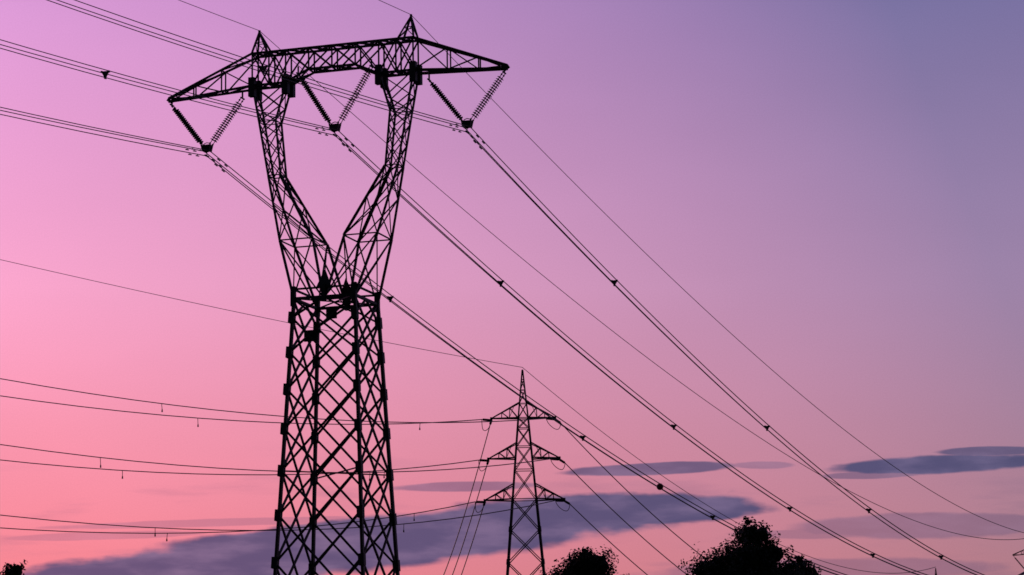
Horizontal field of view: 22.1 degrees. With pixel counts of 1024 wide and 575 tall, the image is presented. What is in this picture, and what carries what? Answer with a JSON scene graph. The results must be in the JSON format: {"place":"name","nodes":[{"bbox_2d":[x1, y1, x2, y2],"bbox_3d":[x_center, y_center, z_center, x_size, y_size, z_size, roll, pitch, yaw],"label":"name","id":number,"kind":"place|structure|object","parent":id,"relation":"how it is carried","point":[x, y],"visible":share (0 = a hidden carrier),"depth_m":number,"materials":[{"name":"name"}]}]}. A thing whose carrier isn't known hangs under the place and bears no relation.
{"place":"outdoors","nodes":[
{"label":"outdoors","id":0,"kind":"place"},
{"bbox_2d":[0,0,1023,574],"label":"sky","id":1,"kind":"structure","parent":0,"point":[839,184],"materials":[{"name":"purple"}]},
{"label":"ground","id":2,"kind":"structure","parent":0,"visible":0},
{"bbox_2d":[0,559,25,574],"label":"tree","id":3,"kind":"object","parent":2,"relation":"on","point":[13,569],"visible":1,"depth_m":146.60,"materials":[{"name":"black plant"}]},
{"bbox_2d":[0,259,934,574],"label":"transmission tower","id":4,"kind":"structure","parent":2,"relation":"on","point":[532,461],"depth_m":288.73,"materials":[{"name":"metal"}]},
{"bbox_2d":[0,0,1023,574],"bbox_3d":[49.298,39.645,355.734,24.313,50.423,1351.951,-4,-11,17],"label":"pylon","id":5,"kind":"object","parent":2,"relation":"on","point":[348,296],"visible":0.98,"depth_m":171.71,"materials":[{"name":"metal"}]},
{"bbox_2d":[538,546,629,574],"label":"tree","id":6,"kind":"object","parent":2,"relation":"on","point":[586,561],"visible":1,"depth_m":163.05,"materials":[{"name":"black plant"}]},
{"bbox_2d":[678,516,816,574],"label":"tree","id":7,"kind":"object","parent":2,"relation":"on","point":[755,551],"visible":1,"depth_m":147.69,"materials":[{"name":"black plant"}]},
{"bbox_2d":[782,552,821,574],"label":"tree","id":8,"kind":"object","parent":2,"relation":"on","point":[810,569],"visible":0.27,"depth_m":156.29,"materials":[{"name":"black plant"}]},
{"bbox_2d":[1013,550,1023,568],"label":"pylon","id":9,"kind":"object","parent":2,"relation":"on","point":[1016,554],"visible":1,"depth_m":595.87,"materials":[{"name":"metal"}]}
]}

